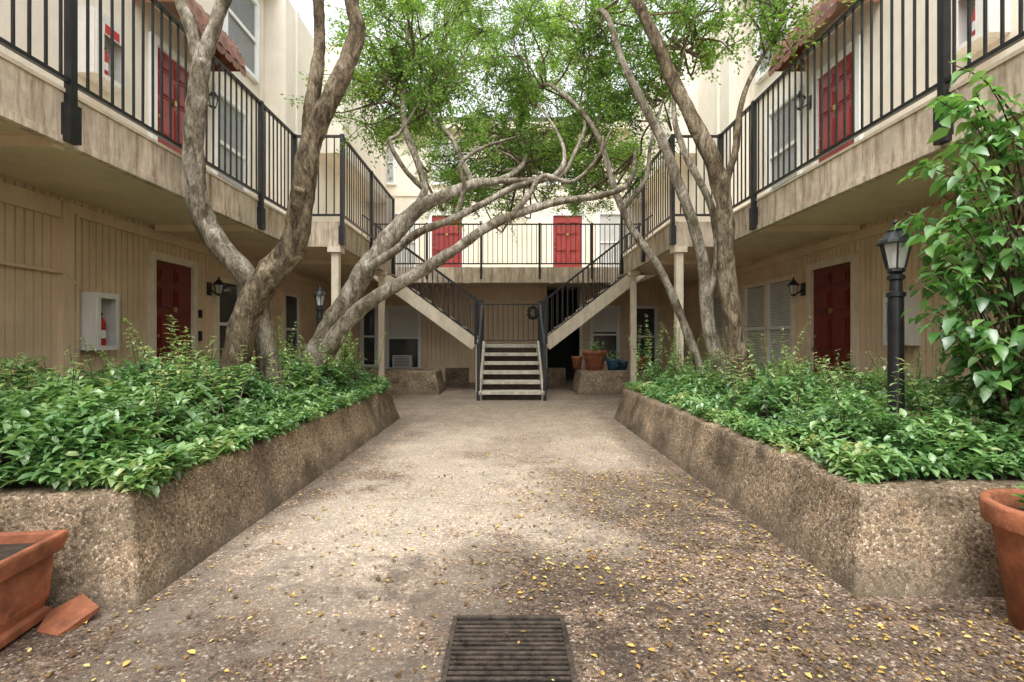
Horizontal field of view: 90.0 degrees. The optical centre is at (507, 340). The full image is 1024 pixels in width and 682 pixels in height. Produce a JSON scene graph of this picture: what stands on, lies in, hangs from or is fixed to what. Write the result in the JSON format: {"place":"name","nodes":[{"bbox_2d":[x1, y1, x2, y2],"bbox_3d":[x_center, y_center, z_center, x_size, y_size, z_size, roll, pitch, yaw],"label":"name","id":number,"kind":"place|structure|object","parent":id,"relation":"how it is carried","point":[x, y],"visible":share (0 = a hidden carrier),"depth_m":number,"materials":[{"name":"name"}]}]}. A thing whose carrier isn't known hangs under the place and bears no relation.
{"place":"outdoors","nodes":[
{"label":"outdoors","id":0,"kind":"place"},
{"bbox_2d":[445,368,565,385],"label":"wall","id":1,"kind":"structure","parent":0,"point":[460,376],"depth_m":13.20,"materials":[{"name":"brown concrete"}]},
{"bbox_2d":[289,0,721,116],"label":"sky","id":2,"kind":"structure","parent":0,"point":[304,7],"materials":[{"name":"white"}]},
{"bbox_2d":[362,215,652,400],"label":"staircase","id":3,"kind":"structure","parent":0,"point":[510,361],"depth_m":11.61,"materials":[{"name":"concrete"}]},
{"bbox_2d":[527,305,537,320],"bbox_3d":[0.619,-0.686,12.501,0.303,0.385,0.133,0,0,0],"label":"door wreath","id":4,"kind":"object","parent":3,"relation":"attached to","point":[529,313],"depth_m":12.46,"materials":[{"name":"plant"}]},
{"bbox_2d":[0,379,1023,681],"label":"ground","id":5,"kind":"structure","parent":0,"point":[416,455],"depth_m":2.39,"materials":[{"name":"beige concrete"}]},
{"bbox_2d":[0,530,68,648],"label":"square terracotta pot","id":6,"kind":"object","parent":5,"relation":"on","point":[26,561],"visible":0.98,"depth_m":2.01,"materials":[{"name":"ceramic"}]},
{"bbox_2d":[36,594,99,636],"bbox_3d":[-1.810,1.114,2.089,0.193,0.089,0.167,0,0,24],"label":"broken pot shard","id":7,"kind":"object","parent":5,"relation":"on","point":[74,613],"visible":1,"depth_m":2.09,"materials":[{"name":"ceramic"}]},
{"bbox_2d":[0,176,330,404],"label":"wall","id":8,"kind":"structure","parent":5,"relation":"on","point":[150,276],"depth_m":6.02,"materials":[{"name":"beige paint"}]},
{"bbox_2d":[0,214,81,378],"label":"conduit pipe","id":9,"kind":"object","parent":8,"relation":"attached to","point":[78,286],"visible":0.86,"depth_m":5.44,"materials":[{"name":"beige metal"}]},
{"bbox_2d":[79,292,118,349],"bbox_3d":[-4.534,-0.215,5.690,0.212,0.630,0.340,0,0,0],"label":"fire extinguisher cabinet","id":10,"kind":"object","parent":8,"relation":"attached to","point":[99,320],"visible":0.96,"depth_m":5.56,"materials":[{"name":"white metal"}]},
{"bbox_2d":[0,0,386,237],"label":"wall","id":11,"kind":"structure","parent":8,"relation":"on","point":[286,45],"depth_m":9.70,"materials":[{"name":"beige paint"}]},
{"bbox_2d":[78,6,120,91],"bbox_3d":[-4.534,-3.245,5.725,0.212,0.710,0.450,0,0,0],"label":"fire extinguisher cabinet","id":12,"kind":"object","parent":11,"relation":"attached to","point":[94,52],"visible":0.67,"depth_m":5.60,"materials":[{"name":"white metal"}]},
{"bbox_2d":[135,0,245,76],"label":"door awning","id":13,"kind":"object","parent":11,"relation":"attached to","point":[228,55],"depth_m":7.49,"materials":[{"name":"red red-brown clay roof shingles"}]},
{"bbox_2d":[149,0,259,192],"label":"openings","id":14,"kind":"object","parent":11,"relation":"attached to","point":[241,26],"visible":0.56,"depth_m":8.45,"materials":[{"name":"white paint"}]},
{"bbox_2d":[208,90,217,108],"bbox_3d":[-4.515,-3.688,7.800,0.249,0.311,0.178,0,0,0],"label":"wall lantern","id":15,"kind":"object","parent":11,"relation":"attached to","point":[215,97],"depth_m":7.80,"materials":[{"name":"black paint"}]},
{"bbox_2d":[198,310,201,340],"bbox_3d":[-4.625,-0.235,7.710,0.030,0.470,0.060,0,0,0],"label":"door keypad","id":16,"kind":"object","parent":8,"relation":"attached to","point":[199,332],"depth_m":7.69,"materials":[{"name":"black paint"}]},
{"bbox_2d":[207,277,224,295],"bbox_3d":[-4.515,-0.848,7.950,0.249,0.311,0.178,0,0,0],"label":"wall lantern","id":17,"kind":"object","parent":8,"relation":"attached to","point":[218,282],"depth_m":7.93,"materials":[{"name":"black paint"}]},
{"bbox_2d":[0,51,391,387],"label":"balcony","id":18,"kind":"structure","parent":5,"relation":"on","point":[113,164],"depth_m":4.88,"materials":[{"name":"paint"}]},
{"bbox_2d":[0,0,395,274],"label":"balcony railing","id":19,"kind":"object","parent":18,"relation":"on","point":[71,121],"visible":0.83,"depth_m":5.03,"materials":[{"name":"black metal"}]},
{"bbox_2d":[0,388,399,607],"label":"concrete planter","id":20,"kind":"object","parent":5,"relation":"on","point":[130,549],"visible":0.63,"depth_m":2.55,"materials":[{"name":"concrete"}]},
{"bbox_2d":[0,314,391,499],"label":"groundcover shrubs","id":21,"kind":"object","parent":20,"relation":"on","point":[43,412],"visible":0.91,"depth_m":3.13,"materials":[{"name":"green plant"}]},
{"bbox_2d":[174,0,286,412],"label":"crepe myrtle tree","id":22,"kind":"object","parent":20,"relation":"in","point":[231,258],"visible":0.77,"depth_m":4.90,"materials":[{"name":"grey plant"}]},
{"bbox_2d":[203,0,365,421],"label":"crepe myrtle tree","id":23,"kind":"object","parent":20,"relation":"in","point":[279,263],"visible":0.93,"depth_m":4.62,"materials":[{"name":"brown plant"}]},
{"bbox_2d":[313,285,326,328],"bbox_3d":[-2.620,0.010,7.150,0.189,1.580,0.189,0,0,0],"label":"lamp post","id":24,"kind":"object","parent":20,"relation":"on","point":[320,292],"visible":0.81,"depth_m":7.11,"materials":[{"name":"black metal"}]},
{"bbox_2d":[300,103,636,408],"bbox_3d":[-0.376,-1.185,6.394,4.195,4.144,1.227,0,0,0],"label":"crepe myrtle tree","id":25,"kind":"object","parent":20,"relation":"in","point":[346,322],"visible":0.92,"depth_m":5.96,"materials":[{"name":"grey plant"}]},
{"bbox_2d":[280,0,860,386],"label":"crepe myrtle tree","id":26,"kind":"object","parent":20,"relation":"in","point":[536,152],"visible":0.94,"depth_m":7.02,"materials":[{"name":"green plant"}]},
{"bbox_2d":[357,368,445,394],"bbox_3d":[-2.975,0.897,11.601,3.050,0.525,1.209,0,0,0],"label":"concrete planter","id":27,"kind":"object","parent":5,"relation":"on","point":[418,381],"visible":0.47,"depth_m":11.08,"materials":[{"name":"concrete"}]},
{"bbox_2d":[341,286,673,381],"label":"wall","id":28,"kind":"structure","parent":5,"relation":"on","point":[415,338],"depth_m":14.20,"materials":[{"name":"beige paint"}]},
{"bbox_2d":[368,117,646,266],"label":"wall","id":29,"kind":"structure","parent":28,"relation":"on","point":[403,191],"depth_m":15.40,"materials":[{"name":"beige paint"}]},
{"bbox_2d":[376,267,638,289],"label":"balcony","id":30,"kind":"structure","parent":28,"relation":"on","point":[554,278],"depth_m":12.70,"materials":[{"name":"paint"}]},
{"bbox_2d":[375,223,637,278],"bbox_3d":[0.000,-2.230,12.717,6.596,1.400,0.055,0,0,0],"label":"balcony railing","id":31,"kind":"object","parent":30,"relation":"on","point":[539,263],"visible":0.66,"depth_m":12.71,"materials":[{"name":"black metal"}]},
{"bbox_2d":[440,615,577,681],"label":"drain grate","id":32,"kind":"object","parent":5,"relation":"on","point":[483,648],"visible":1,"depth_m":1.89,"materials":[{"name":"metal"}]},
{"bbox_2d":[17,402,1023,681],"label":"fallen leaves","id":33,"kind":"object","parent":5,"relation":"on","point":[669,644],"visible":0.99,"depth_m":2.32,"materials":[{"name":"yellow plant"}]},
{"bbox_2d":[571,369,714,394],"bbox_3d":[3.000,0.898,11.599,3.000,0.523,1.203,0,0,0],"label":"concrete planter","id":34,"kind":"object","parent":5,"relation":"on","point":[603,382],"visible":0.54,"depth_m":11.07,"materials":[{"name":"concrete"}]},
{"bbox_2d":[571,356,582,368],"bbox_3d":[1.620,0.500,11.900,0.286,0.300,0.286,0,0,0],"label":"terracotta pot","id":35,"kind":"object","parent":34,"relation":"on","point":[577,362],"visible":1,"depth_m":11.80,"materials":[{"name":"ceramic"}]},
{"bbox_2d":[582,350,606,370],"bbox_3d":[1.930,0.430,11.350,0.551,0.440,0.551,0,0,0],"label":"terracotta pot","id":36,"kind":"object","parent":34,"relation":"on","point":[594,360],"visible":0.95,"depth_m":11.17,"materials":[{"name":"ceramic"}]},
{"bbox_2d":[579,340,652,366],"bbox_3d":[2.470,0.259,11.406,1.708,0.635,0.692,0,0,-10],"label":"potted plant","id":37,"kind":"object","parent":36,"relation":"in","point":[599,349],"visible":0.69,"depth_m":11.40,"materials":[{"name":"green plant"}]},
{"bbox_2d":[606,359,619,369],"bbox_3d":[2.350,0.525,11.400,0.326,0.250,0.326,0,0,0],"label":"blue pot","id":38,"kind":"object","parent":34,"relation":"on","point":[612,364],"visible":0.88,"depth_m":11.29,"materials":[{"name":"ceramic"}]},
{"bbox_2d":[618,361,628,369],"bbox_3d":[2.600,0.550,11.600,0.286,0.200,0.286,0,0,0],"label":"blue pot","id":39,"kind":"object","parent":34,"relation":"on","point":[623,365],"visible":0.79,"depth_m":11.50,"materials":[{"name":"ceramic"}]},
{"bbox_2d":[629,356,646,369],"bbox_3d":[2.950,0.500,11.500,0.408,0.300,0.408,0,0,0],"label":"terracotta pot","id":40,"kind":"object","parent":34,"relation":"on","point":[642,361],"visible":0.48,"depth_m":11.35,"materials":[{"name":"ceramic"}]},
{"bbox_2d":[614,388,1023,596],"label":"concrete planter","id":41,"kind":"object","parent":5,"relation":"on","point":[919,537],"visible":0.66,"depth_m":2.52,"materials":[{"name":"concrete"}]},
{"bbox_2d":[530,83,711,400],"bbox_3d":[0.987,-1.701,7.322,1.237,5.120,3.515,0,0,-44],"label":"crepe myrtle tree","id":42,"kind":"object","parent":41,"relation":"in","point":[644,246],"visible":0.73,"depth_m":6.47,"materials":[{"name":"grey plant"}]},
{"bbox_2d":[588,7,729,398],"bbox_3d":[1.466,-1.998,7.062,1.301,5.728,3.247,0,0,-24],"label":"crepe myrtle tree","id":43,"kind":"object","parent":41,"relation":"in","point":[707,278],"visible":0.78,"depth_m":5.85,"materials":[{"name":"grey plant"}]},
{"bbox_2d":[629,0,771,416],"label":"crepe myrtle tree","id":44,"kind":"object","parent":41,"relation":"in","point":[719,179],"visible":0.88,"depth_m":5.24,"materials":[{"name":"brown plant"}]},
{"bbox_2d":[624,314,1023,483],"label":"groundcover shrubs","id":45,"kind":"object","parent":41,"relation":"on","point":[885,460],"visible":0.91,"depth_m":3.25,"materials":[{"name":"green plant"}]},
{"bbox_2d":[876,219,911,447],"bbox_3d":[2.580,-0.006,3.400,0.220,1.612,0.220,0,0,0],"label":"lamp post","id":46,"kind":"object","parent":41,"relation":"on","point":[895,294],"visible":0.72,"depth_m":3.37,"materials":[{"name":"black metal"}]},
{"bbox_2d":[890,52,1023,459],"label":"broadleaf shrub","id":47,"kind":"object","parent":41,"relation":"on","point":[1005,377],"visible":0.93,"depth_m":2.95,"materials":[{"name":"green plant"}]},
{"bbox_2d":[623,46,1023,385],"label":"balcony","id":48,"kind":"structure","parent":5,"relation":"on","point":[853,188],"depth_m":5.58,"materials":[{"name":"paint"}]},
{"bbox_2d":[619,0,1023,274],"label":"balcony railing","id":49,"kind":"object","parent":48,"relation":"on","point":[941,86],"visible":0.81,"depth_m":5.15,"materials":[{"name":"black metal"}]},
{"bbox_2d":[683,175,1023,430],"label":"wall","id":50,"kind":"structure","parent":5,"relation":"on","point":[842,277],"depth_m":7.23,"materials":[{"name":"beige paint"}]},
{"bbox_2d":[787,277,804,296],"bbox_3d":[4.515,-0.848,8.020,0.249,0.311,0.179,0,0,0],"label":"wall lantern","id":51,"kind":"object","parent":50,"relation":"attached to","point":[793,282],"depth_m":7.99,"materials":[{"name":"black paint"}]},
{"bbox_2d":[628,0,1023,236],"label":"wall","id":52,"kind":"structure","parent":50,"relation":"on","point":[715,103],"depth_m":8.36,"materials":[{"name":"beige paint"}]},
{"bbox_2d":[793,90,811,110],"bbox_3d":[4.515,-3.688,7.850,0.249,0.311,0.178,0,0,0],"label":"wall lantern","id":53,"kind":"object","parent":52,"relation":"attached to","point":[804,98],"depth_m":7.83,"materials":[{"name":"black paint"}]},
{"bbox_2d":[755,0,862,192],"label":"openings","id":54,"kind":"object","parent":52,"relation":"attached to","point":[762,74],"visible":0.36,"depth_m":7.58,"materials":[{"name":"white paint"}]},
{"bbox_2d":[769,0,879,76],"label":"door awning","id":55,"kind":"object","parent":52,"relation":"attached to","point":[822,7],"depth_m":7.25,"materials":[{"name":"red ceramic"}]},
{"bbox_2d":[956,0,1010,54],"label":"fire extinguisher cabinet","id":56,"kind":"object","parent":52,"relation":"attached to","point":[977,24],"visible":0.74,"depth_m":4.85,"materials":[{"name":"white paint"}]},
{"bbox_2d":[883,290,920,344],"bbox_3d":[4.534,-0.260,5.900,0.212,0.620,0.300,0,0,0],"label":"fire extinguisher cabinet","id":57,"kind":"object","parent":50,"relation":"attached to","point":[912,335],"visible":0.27,"depth_m":5.75,"materials":[{"name":"white metal"}]},
{"bbox_2d":[978,488,1023,630],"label":"terracotta pot","id":58,"kind":"object","parent":5,"relation":"on","point":[1001,511],"visible":0.99,"depth_m":2.04,"materials":[{"name":"ceramic"}]},
{"bbox_2d":[1010,483,1023,507],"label":"potted plant","id":59,"kind":"object","parent":58,"relation":"on","point":[1021,496],"visible":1,"depth_m":2.14,"materials":[{"name":"green plant"}]}
]}

